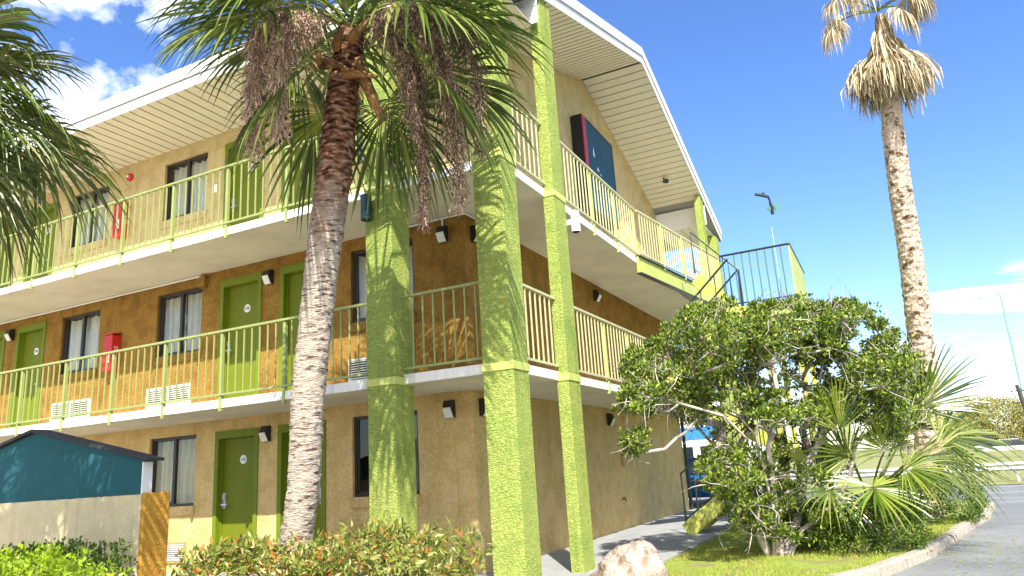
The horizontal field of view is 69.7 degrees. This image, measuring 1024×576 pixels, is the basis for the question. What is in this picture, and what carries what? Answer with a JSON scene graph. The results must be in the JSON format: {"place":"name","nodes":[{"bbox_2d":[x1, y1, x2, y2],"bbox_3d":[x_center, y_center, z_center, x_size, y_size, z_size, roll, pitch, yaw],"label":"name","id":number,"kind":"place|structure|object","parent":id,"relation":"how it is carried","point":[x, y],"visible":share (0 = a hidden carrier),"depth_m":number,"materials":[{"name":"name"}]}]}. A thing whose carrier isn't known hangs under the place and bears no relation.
{"place":"outdoors","nodes":[
{"label":"outdoors","id":0,"kind":"place"},
{"bbox_2d":[166,573,477,575],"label":"walkway","id":1,"kind":"structure","parent":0,"point":[169,574],"depth_m":11.73,"materials":[{"name":"concrete"}]},
{"bbox_2d":[0,0,1023,449],"label":"sky","id":2,"kind":"structure","parent":0,"point":[749,89],"materials":[{"name":"blue"}]},
{"bbox_2d":[476,506,770,575],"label":"walkway","id":3,"kind":"structure","parent":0,"point":[669,537],"depth_m":12.88,"materials":[{"name":"concrete"}]},
{"bbox_2d":[230,499,1023,575],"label":"parking lot","id":4,"kind":"structure","parent":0,"point":[1013,512],"depth_m":9.90,"materials":[{"name":"grey asphalt"}]},
{"bbox_2d":[826,566,879,575],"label":"kerb","id":5,"kind":"structure","parent":4,"relation":"on","point":[868,571],"depth_m":8.19,"materials":[{"name":"concrete"}]},
{"bbox_2d":[867,556,907,575],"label":"kerb","id":6,"kind":"structure","parent":4,"relation":"on","point":[890,566],"depth_m":8.68,"materials":[{"name":"concrete"}]},
{"bbox_2d":[898,548,931,567],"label":"kerb","id":7,"kind":"structure","parent":4,"relation":"on","point":[913,557],"depth_m":9.33,"materials":[{"name":"concrete"}]},
{"bbox_2d":[921,541,943,557],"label":"kerb","id":8,"kind":"structure","parent":4,"relation":"on","point":[936,547],"depth_m":9.98,"materials":[{"name":"concrete"}]},
{"bbox_2d":[932,535,952,548],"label":"kerb","id":9,"kind":"structure","parent":4,"relation":"on","point":[945,540],"depth_m":10.71,"materials":[{"name":"concrete"}]},
{"bbox_2d":[942,529,962,542],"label":"kerb","id":10,"kind":"structure","parent":4,"relation":"on","point":[955,534],"depth_m":11.29,"materials":[{"name":"concrete"}]},
{"bbox_2d":[892,519,1023,575],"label":"leaf litter","id":11,"kind":"object","parent":4,"relation":"on","point":[977,552],"visible":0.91,"depth_m":9.60,"materials":[{"name":"brown plant"}]},
{"bbox_2d":[949,523,970,535],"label":"kerb","id":12,"kind":"structure","parent":4,"relation":"on","point":[964,528],"depth_m":12.02,"materials":[{"name":"concrete"}]},
{"bbox_2d":[960,520,979,529],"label":"kerb","id":13,"kind":"structure","parent":4,"relation":"on","point":[977,524],"depth_m":12.60,"materials":[{"name":"concrete"}]},
{"bbox_2d":[978,514,987,524],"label":"kerb","id":14,"kind":"structure","parent":4,"relation":"on","point":[981,521],"depth_m":13.38,"materials":[{"name":"concrete"}]},
{"bbox_2d":[981,510,990,519],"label":"kerb","id":15,"kind":"structure","parent":4,"relation":"on","point":[987,513],"depth_m":14.16,"materials":[{"name":"concrete"}]},
{"bbox_2d":[987,502,994,511],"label":"kerb","id":16,"kind":"structure","parent":4,"relation":"on","point":[993,505],"depth_m":15.65,"materials":[{"name":"concrete"}]},
{"bbox_2d":[636,232,852,533],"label":"metal staircase","id":17,"kind":"structure","parent":0,"point":[700,286],"depth_m":14.49,"materials":[{"name":"green metal"}]},
{"bbox_2d":[635,210,722,290],"bbox_3d":[3.980,-0.680,16.997,0.048,1.056,5.004,-13,-17,32],"label":"balcony railing","id":18,"kind":"object","parent":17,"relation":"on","point":[700,251],"visible":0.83,"depth_m":16.66,"materials":[{"name":"beige metal"}]},
{"bbox_2d":[663,500,983,575],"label":"lawn","id":19,"kind":"structure","parent":0,"point":[690,564],"depth_m":9.78,"materials":[{"name":"green plant"}]},
{"bbox_2d":[589,539,667,575],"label":"boulder","id":20,"kind":"object","parent":19,"relation":"on","point":[641,557],"visible":1,"depth_m":8.12,"materials":[{"name":"stone"}]},
{"bbox_2d":[609,278,948,556],"bbox_3d":[3.908,1.801,10.584,5.478,3.983,3.345,-3,-14,-4],"label":"broadleaf tree","id":21,"kind":"object","parent":19,"relation":"on","point":[762,338],"visible":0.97,"depth_m":10.01,"materials":[{"name":"green plant"}]},
{"bbox_2d":[755,192,813,498],"bbox_3d":[5.253,1.243,13.873,0.486,6.474,0.125,0,-14,-14],"label":"street light","id":22,"kind":"object","parent":19,"relation":"on","point":[770,208],"visible":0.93,"depth_m":14.57,"materials":[{"name":"black metal"}]},
{"bbox_2d":[767,512,849,551],"bbox_3d":[4.309,3.510,10.712,1.221,0.750,1.140,-10,-15,25],"label":"shrub","id":23,"kind":"object","parent":19,"relation":"on","point":[811,545],"visible":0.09,"depth_m":10.35,"materials":[{"name":"green plant"}]},
{"bbox_2d":[815,528,897,555],"bbox_3d":[4.630,3.428,9.905,1.038,0.414,0.935,-10,-15,25],"label":"shrub","id":24,"kind":"object","parent":19,"relation":"on","point":[860,549],"visible":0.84,"depth_m":9.75,"materials":[{"name":"green plant"}]},
{"bbox_2d":[820,0,945,517],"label":"palm tree","id":25,"kind":"object","parent":19,"relation":"on","point":[887,75],"visible":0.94,"depth_m":14.01,"materials":[{"name":"brown plant"}]},
{"bbox_2d":[839,484,933,553],"bbox_3d":[5.002,3.148,9.993,1.268,0.950,1.020,-10,-15,25],"label":"shrub","id":26,"kind":"object","parent":19,"relation":"on","point":[853,524],"visible":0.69,"depth_m":9.79,"materials":[{"name":"green plant"}]},
{"bbox_2d":[784,341,1023,546],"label":"fan palm","id":27,"kind":"object","parent":19,"relation":"on","point":[959,449],"visible":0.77,"depth_m":9.94,"materials":[{"name":"green plant"}]},
{"bbox_2d":[879,470,990,526],"bbox_3d":[7.539,3.779,13.242,1.821,1.006,1.376,-10,-15,25],"label":"hedge","id":28,"kind":"object","parent":19,"relation":"on","point":[974,516],"visible":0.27,"depth_m":12.80,"materials":[{"name":"green plant"}]},
{"bbox_2d":[692,448,1017,499],"bbox_3d":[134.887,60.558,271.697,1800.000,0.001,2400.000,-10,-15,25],"label":"ground","id":29,"kind":"structure","parent":0,"point":[888,448],"depth_m":25.07,"materials":[{"name":"grey asphalt"}]},
{"bbox_2d":[0,495,140,575],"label":"garden wall","id":30,"kind":"structure","parent":29,"relation":"on","point":[112,519],"depth_m":7.89,"materials":[{"name":"beige paint"}]},
{"bbox_2d":[0,429,164,502],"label":"shed","id":31,"kind":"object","parent":30,"relation":"on","point":[38,465],"visible":0.95,"depth_m":8.19,"materials":[{"name":"blue paint"}]},
{"bbox_2d":[137,491,169,575],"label":"wall pier","id":32,"kind":"structure","parent":29,"relation":"on","point":[153,531],"depth_m":7.52,"materials":[{"name":"orange paint"}]},
{"bbox_2d":[0,0,747,575],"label":"motel building","id":33,"kind":"structure","parent":29,"relation":"on","point":[526,472],"depth_m":12.65,"materials":[{"name":"beige paint"}]},
{"bbox_2d":[0,331,5,377],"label":"door","id":34,"kind":"structure","parent":33,"relation":"in","point":[2,342],"depth_m":16.09,"materials":[{"name":"green paint"}]},
{"bbox_2d":[4,329,14,340],"bbox_3d":[-10.905,1.018,15.965,0.150,0.257,0.148,-10,-15,25],"label":"wall lamp","id":35,"kind":"object","parent":33,"relation":"attached to","point":[9,334],"visible":1,"depth_m":15.93,"materials":[{"name":"black"}]},
{"bbox_2d":[0,216,18,288],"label":"door","id":36,"kind":"structure","parent":33,"relation":"in","point":[13,242],"depth_m":16.86,"materials":[{"name":"green paint"}]},
{"bbox_2d":[7,321,46,427],"bbox_3d":[-10.174,1.948,15.543,1.000,2.375,0.165,-10,-15,25],"label":"door","id":37,"kind":"structure","parent":33,"relation":"in","point":[30,347],"depth_m":15.66,"materials":[{"name":"green paint"}]},
{"bbox_2d":[22,201,57,282],"bbox_3d":[-10.339,-0.667,16.193,1.000,2.375,0.165,-10,-15,25],"label":"door","id":38,"kind":"structure","parent":33,"relation":"in","point":[52,216],"depth_m":16.28,"materials":[{"name":"green paint"}]},
{"bbox_2d":[49,398,90,422],"bbox_3d":[-8.787,2.440,14.627,1.210,0.380,0.034,-10,-15,25],"label":"air conditioner","id":39,"kind":"object","parent":33,"relation":"attached to","point":[82,406],"visible":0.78,"depth_m":14.57,"materials":[{"name":"white metal"}]},
{"bbox_2d":[54,310,100,382],"bbox_3d":[-8.731,1.202,15.016,1.280,1.360,0.298,-10,-15,25],"label":"window","id":40,"kind":"structure","parent":33,"relation":"in","point":[84,338],"depth_m":15.11,"materials":[{"name":"brown metal"}]},
{"bbox_2d":[66,186,109,255],"bbox_3d":[-8.896,-1.414,15.667,1.280,1.360,0.297,-10,-15,25],"label":"window","id":41,"kind":"structure","parent":33,"relation":"in","point":[98,202],"depth_m":15.72,"materials":[{"name":"brown metal"}]},
{"bbox_2d":[102,333,121,371],"bbox_3d":[-7.768,1.232,14.223,0.260,0.760,0.273,-10,-15,25],"label":"fire extinguisher cabinet","id":42,"kind":"object","parent":33,"relation":"attached to","point":[112,341],"visible":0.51,"depth_m":14.19,"materials":[{"name":"red metal"}]},
{"bbox_2d":[112,202,128,238],"bbox_3d":[-7.933,-1.383,14.873,0.260,0.760,0.273,-10,-15,25],"label":"fire extinguisher cabinet","id":43,"kind":"object","parent":33,"relation":"attached to","point":[119,221],"visible":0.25,"depth_m":14.80,"materials":[{"name":"red metal"}]},
{"bbox_2d":[126,173,133,180],"bbox_3d":[-7.887,-2.288,15.149,0.170,0.170,0.095,-10,-15,25],"label":"fire alarm","id":44,"kind":"object","parent":33,"relation":"attached to","point":[129,176],"visible":1,"depth_m":15.12,"materials":[{"name":"red plastic"}]},
{"bbox_2d":[145,383,191,408],"bbox_3d":[-6.272,1.972,13.428,1.160,0.360,0.034,-10,-15,25],"label":"air conditioner","id":45,"kind":"object","parent":33,"relation":"attached to","point":[173,392],"visible":0.63,"depth_m":13.39,"materials":[{"name":"white metal"}]},
{"bbox_2d":[152,435,195,515],"bbox_3d":[-5.992,3.348,13.137,1.260,1.360,0.298,-10,-15,25],"label":"window","id":46,"kind":"structure","parent":33,"relation":"in","point":[175,474],"depth_m":13.21,"materials":[{"name":"brown metal"}]},
{"bbox_2d":[167,542,185,562],"bbox_3d":[-6.035,4.584,12.741,1.060,0.340,0.034,-10,-15,25],"label":"air conditioner","id":47,"kind":"object","parent":33,"relation":"attached to","point":[172,549],"visible":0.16,"depth_m":12.62,"materials":[{"name":"white metal"}]},
{"bbox_2d":[152,288,201,365],"bbox_3d":[-6.157,0.733,13.787,1.260,1.360,0.297,-10,-15,25],"label":"window","id":48,"kind":"structure","parent":33,"relation":"in","point":[175,318],"depth_m":13.87,"materials":[{"name":"white fabric"}]},
{"bbox_2d":[0,122,364,289],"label":"balcony railing","id":49,"kind":"object","parent":33,"relation":"attached to","point":[76,263],"visible":0.73,"depth_m":12.40,"materials":[{"name":"green metal"}]},
{"bbox_2d":[159,152,207,229],"bbox_3d":[-6.323,-1.882,14.438,1.260,1.360,0.297,-10,-15,25],"label":"window","id":50,"kind":"structure","parent":33,"relation":"in","point":[190,170],"depth_m":14.51,"materials":[{"name":"brown metal"}]},
{"bbox_2d":[0,302,367,435],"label":"balcony railing","id":51,"kind":"object","parent":33,"relation":"attached to","point":[163,402],"visible":0.91,"depth_m":11.60,"materials":[{"name":"green metal"}]},
{"bbox_2d":[211,427,258,572],"bbox_3d":[-4.579,3.538,12.307,1.000,2.300,0.165,-10,-15,25],"label":"door","id":52,"kind":"structure","parent":33,"relation":"in","point":[235,483],"depth_m":12.41,"materials":[{"name":"green paint"}]},
{"bbox_2d":[216,272,261,399],"bbox_3d":[-4.742,0.959,12.948,1.000,2.375,0.165,-10,-15,25],"label":"door","id":53,"kind":"structure","parent":33,"relation":"in","point":[241,305],"depth_m":13.04,"materials":[{"name":"green paint"}]},
{"bbox_2d":[222,131,264,227],"bbox_3d":[-4.908,-1.656,13.599,1.000,2.375,0.165,-10,-15,25],"label":"door","id":54,"kind":"structure","parent":33,"relation":"in","point":[228,146],"depth_m":13.71,"materials":[{"name":"green paint"}]},
{"bbox_2d":[258,425,270,441],"bbox_3d":[-4.081,2.401,12.138,0.150,0.257,0.148,-10,-15,25],"label":"wall lamp","id":55,"kind":"object","parent":33,"relation":"attached to","point":[264,433],"visible":1,"depth_m":12.11,"materials":[{"name":"black metal"}]},
{"bbox_2d":[262,269,273,284],"bbox_3d":[-4.245,-0.195,12.784,0.150,0.257,0.148,-10,-15,25],"label":"wall lamp","id":56,"kind":"object","parent":33,"relation":"attached to","point":[268,277],"visible":1,"depth_m":12.75,"materials":[{"name":"black"}]},
{"bbox_2d":[278,262,304,391],"bbox_3d":[-3.469,0.727,12.340,1.000,2.375,0.165,-10,-15,25],"label":"door","id":57,"kind":"structure","parent":33,"relation":"in","point":[291,285],"depth_m":12.59,"materials":[{"name":"green paint"}]},
{"bbox_2d":[275,420,325,572],"bbox_3d":[-3.306,3.306,11.699,1.000,2.300,0.165,-10,-15,25],"label":"door","id":58,"kind":"structure","parent":33,"relation":"in","point":[283,436],"depth_m":11.78,"materials":[{"name":"green paint"}]},
{"bbox_2d":[281,112,323,211],"bbox_3d":[-3.635,-1.888,12.991,1.000,2.375,0.165,-10,-15,25],"label":"door","id":59,"kind":"structure","parent":33,"relation":"in","point":[315,119],"depth_m":13.13,"materials":[{"name":"green paint"}]},
{"bbox_2d":[351,538,369,561],"bbox_3d":[-1.894,3.830,10.763,1.140,0.340,0.034,-10,-15,25],"label":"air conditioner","id":60,"kind":"object","parent":33,"relation":"attached to","point":[360,550],"visible":0.06,"depth_m":10.93,"materials":[{"name":"white metal"}]},
{"bbox_2d":[360,194,371,221],"bbox_3d":[-1.971,-1.085,9.983,0.150,0.364,0.180,-10,-15,25],"label":"spotlight","id":61,"kind":"object","parent":33,"relation":"attached to","point":[363,206],"visible":0.87,"depth_m":9.91,"materials":[{"name":"teal"}]},
{"bbox_2d":[348,351,412,381],"bbox_3d":[-2.046,1.222,11.405,1.210,0.360,0.034,-10,-15,25],"label":"air conditioner","id":62,"kind":"object","parent":33,"relation":"attached to","point":[354,366],"visible":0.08,"depth_m":11.58,"materials":[{"name":"white metal"}]},
{"bbox_2d":[352,100,409,173],"bbox_3d":[-2.191,-2.634,12.464,1.280,1.360,0.298,-10,-15,25],"label":"window","id":63,"kind":"structure","parent":33,"relation":"in","point":[359,134],"depth_m":12.69,"materials":[{"name":"brown metal"}]},
{"bbox_2d":[348,239,415,332],"bbox_3d":[-2.026,-0.019,11.814,1.280,1.360,0.298,-10,-15,25],"label":"window","id":64,"kind":"structure","parent":33,"relation":"in","point":[359,263],"depth_m":12.03,"materials":[{"name":"black glass"}]},
{"bbox_2d":[350,410,421,507],"bbox_3d":[-1.858,2.597,11.168,1.280,1.360,0.308,-10,-15,25],"label":"window","id":65,"kind":"structure","parent":33,"relation":"in","point":[363,500],"depth_m":11.19,"materials":[{"name":"brown metal"}]},
{"bbox_2d":[398,88,471,175],"bbox_3d":[-1.033,-2.131,10.054,1.270,0.991,0.045,-10,-15,25],"label":"balcony railing","id":66,"kind":"object","parent":33,"relation":"attached to","point":[447,162],"visible":0.11,"depth_m":9.96,"materials":[{"name":"green metal"}]},
{"bbox_2d":[401,281,481,369],"bbox_3d":[-0.868,0.484,9.403,1.270,0.991,0.045,-10,-15,25],"label":"balcony railing","id":67,"kind":"object","parent":33,"relation":"attached to","point":[452,288],"visible":0.92,"depth_m":9.40,"materials":[{"name":"green metal"}]},
{"bbox_2d":[435,225,447,243],"bbox_3d":[-1.079,-0.831,11.284,0.150,0.257,0.148,-10,-15,25],"label":"wall lamp","id":68,"kind":"object","parent":33,"relation":"attached to","point":[441,233],"visible":1,"depth_m":11.25,"materials":[{"name":"black"}]},
{"bbox_2d":[442,400,455,417],"bbox_3d":[-0.916,1.746,10.643,0.150,0.257,0.148,-10,-15,25],"label":"wall lamp","id":69,"kind":"object","parent":33,"relation":"attached to","point":[448,409],"visible":1,"depth_m":10.61,"materials":[{"name":"black"}]},
{"bbox_2d":[470,225,475,242],"bbox_3d":[-0.546,-0.840,11.382,0.148,0.257,0.150,-10,-15,25],"label":"wall lamp","id":70,"kind":"object","parent":33,"relation":"attached to","point":[473,232],"visible":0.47,"depth_m":11.33,"materials":[{"name":"black metal"}]},
{"bbox_2d":[479,398,484,415],"bbox_3d":[-0.383,1.737,10.742,0.148,0.257,0.150,-10,-15,25],"label":"wall lamp","id":71,"kind":"object","parent":33,"relation":"attached to","point":[481,406],"visible":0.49,"depth_m":10.69,"materials":[{"name":"black metal"}]},
{"bbox_2d":[510,98,544,184],"bbox_3d":[0.164,-2.119,10.407,0.045,0.991,1.253,-10,-15,25],"label":"balcony railing","id":72,"kind":"object","parent":33,"relation":"attached to","point":[537,122],"visible":0.63,"depth_m":10.50,"materials":[{"name":"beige metal"}]},
{"bbox_2d":[523,284,558,366],"bbox_3d":[0.329,0.497,9.757,0.045,0.991,1.253,-10,-15,25],"label":"balcony railing","id":73,"kind":"object","parent":33,"relation":"attached to","point":[544,295],"visible":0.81,"depth_m":9.81,"materials":[{"name":"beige metal"}]},
{"bbox_2d":[566,210,580,232],"bbox_3d":[0.930,-1.000,11.146,0.200,0.334,0.140,-10,-15,25],"label":"spotlight","id":74,"kind":"object","parent":33,"relation":"attached to","point":[573,221],"visible":0.99,"depth_m":11.09,"materials":[{"name":"white paint"}]},
{"bbox_2d":[570,113,619,230],"bbox_3d":[1.960,-2.642,17.124,0.272,2.170,2.040,-10,-15,25],"label":"wall sign","id":75,"kind":"object","parent":33,"relation":"attached to","point":[592,148],"visible":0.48,"depth_m":16.70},
{"bbox_2d":[593,290,601,301],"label":"wall lamp","id":76,"kind":"object","parent":33,"relation":"attached to","point":[597,295],"visible":1,"depth_m":16.00,"materials":[{"name":"black"}]},
{"bbox_2d":[560,141,638,265],"bbox_3d":[1.578,-1.413,13.127,0.068,1.221,4.155,-10,-15,25],"label":"balcony railing","id":77,"kind":"object","parent":33,"relation":"attached to","point":[589,172],"visible":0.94,"depth_m":13.09,"materials":[{"name":"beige metal"}]},
{"bbox_2d":[607,413,615,425],"bbox_3d":[2.097,2.773,15.540,0.148,0.257,0.150,-10,-15,25],"label":"wall lamp","id":78,"kind":"object","parent":33,"relation":"attached to","point":[611,419],"visible":1,"depth_m":15.49,"materials":[{"name":"black metal"}]},
{"bbox_2d":[574,306,652,400],"bbox_3d":[1.744,1.202,12.477,0.068,1.221,4.155,-10,-15,25],"label":"balcony railing","id":79,"kind":"object","parent":33,"relation":"attached to","point":[607,377],"visible":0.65,"depth_m":12.00,"materials":[{"name":"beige metal"}]},
{"bbox_2d":[621,455,625,465],"bbox_3d":[2.413,3.728,15.950,0.049,0.270,0.120,-10,-15,25],"label":"junction box","id":80,"kind":"object","parent":33,"relation":"attached to","point":[623,461],"visible":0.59,"depth_m":15.90,"materials":[{"name":"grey metal"}]},
{"bbox_2d":[653,353,666,376],"bbox_3d":[2.992,1.825,14.852,0.068,1.006,1.250,-10,-15,25],"label":"balcony railing","id":81,"kind":"object","parent":33,"relation":"on","point":[658,354],"visible":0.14,"depth_m":15.11,"materials":[{"name":"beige metal"}]},
{"bbox_2d":[688,484,1023,508],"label":"road","id":82,"kind":"structure","parent":0,"point":[1016,492],"depth_m":21.66,"materials":[{"name":"grey asphalt"}]},
{"bbox_2d":[684,458,761,496],"bbox_3d":[6.980,6.498,25.002,1.812,1.475,4.450,-15,-18,40],"label":"parked car","id":83,"kind":"object","parent":82,"relation":"on","point":[702,493],"visible":0.06,"depth_m":23.26,"materials":[{"name":"blue paint"}]},
{"bbox_2d":[688,470,1023,497],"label":"verge","id":84,"kind":"structure","parent":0,"point":[869,481],"depth_m":29.41,"materials":[{"name":"green plant"}]},
{"bbox_2d":[679,396,765,463],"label":"shop building","id":85,"kind":"structure","parent":84,"relation":"on","point":[699,439],"depth_m":40.21,"materials":[{"name":"white paint"}]},
{"bbox_2d":[682,447,693,458],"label":"window","id":86,"kind":"structure","parent":85,"relation":"in","point":[690,454],"depth_m":40.26,"materials":[{"name":"black glass"}]},
{"bbox_2d":[790,461,1023,487],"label":"guardrail","id":87,"kind":"object","parent":84,"relation":"on","point":[870,473],"visible":0.06,"depth_m":27.06,"materials":[{"name":"metal"}]},
{"bbox_2d":[789,447,1023,471],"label":"terrain","id":88,"kind":"structure","parent":0,"point":[896,462],"depth_m":51.24,"materials":[{"name":"green plant"}]},
{"bbox_2d":[859,416,914,454],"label":"tree","id":89,"kind":"object","parent":88,"relation":"on","point":[909,446],"visible":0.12,"depth_m":65.25,"materials":[{"name":"green plant"}]},
{"bbox_2d":[943,435,994,452],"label":"parked car","id":90,"kind":"object","parent":88,"relation":"on","point":[988,437],"depth_m":57.29,"materials":[{"name":"grey paint"}]},
{"bbox_2d":[943,411,1006,443],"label":"tree","id":91,"kind":"object","parent":88,"relation":"on","point":[976,423],"visible":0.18,"depth_m":57.77,"materials":[{"name":"green plant"}]},
{"bbox_2d":[950,392,1023,440],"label":"tree","id":92,"kind":"object","parent":88,"relation":"on","point":[1012,432],"visible":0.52,"depth_m":57.76,"materials":[{"name":"green plant"}]},
{"bbox_2d":[971,291,1023,396],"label":"street light","id":93,"kind":"object","parent":88,"relation":"on","point":[1013,353],"visible":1,"depth_m":61.62,"materials":[{"name":"teal"}]},
{"bbox_2d":[981,438,1023,450],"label":"parked car","id":94,"kind":"object","parent":88,"relation":"on","point":[1016,443],"visible":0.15,"depth_m":55.50,"materials":[{"name":"grey paint"}]},
{"bbox_2d":[1003,412,1023,438],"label":"tree","id":95,"kind":"object","parent":88,"relation":"on","point":[1013,422],"visible":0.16,"depth_m":59.78,"materials":[{"name":"green plant"}]},
{"bbox_2d":[1010,384,1023,412],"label":"utility pole","id":96,"kind":"object","parent":88,"relation":"on","point":[1018,390],"visible":1,"depth_m":44.78,"materials":[{"name":"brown wood"}]},
{"label":"planting bed","id":97,"kind":"structure","parent":0,"visible":0},
{"bbox_2d":[0,541,130,575],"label":"shrub","id":98,"kind":"object","parent":97,"relation":"on","point":[11,563],"visible":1,"depth_m":5.55,"materials":[{"name":"green plant"}]},
{"bbox_2d":[0,0,135,289],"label":"palm tree","id":99,"kind":"object","parent":97,"relation":"on","point":[19,171],"visible":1,"depth_m":5.95,"materials":[{"name":"green plant"}]},
{"bbox_2d":[0,535,137,575],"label":"shrub","id":100,"kind":"object","parent":97,"relation":"on","point":[97,559],"visible":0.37,"depth_m":6.77,"materials":[{"name":"green plant"}]},
{"bbox_2d":[156,529,333,575],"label":"hedge","id":101,"kind":"object","parent":97,"relation":"on","point":[221,554],"visible":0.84,"depth_m":6.74,"materials":[{"name":"green plant"}]},
{"bbox_2d":[130,0,555,575],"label":"palm tree","id":102,"kind":"object","parent":97,"relation":"on","point":[276,30],"visible":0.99,"depth_m":7.64,"materials":[{"name":"green plant"}]},
{"bbox_2d":[276,510,496,575],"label":"hedge","id":103,"kind":"object","parent":97,"relation":"on","point":[428,557],"visible":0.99,"depth_m":6.17,"materials":[{"name":"green plant"}]}
]}

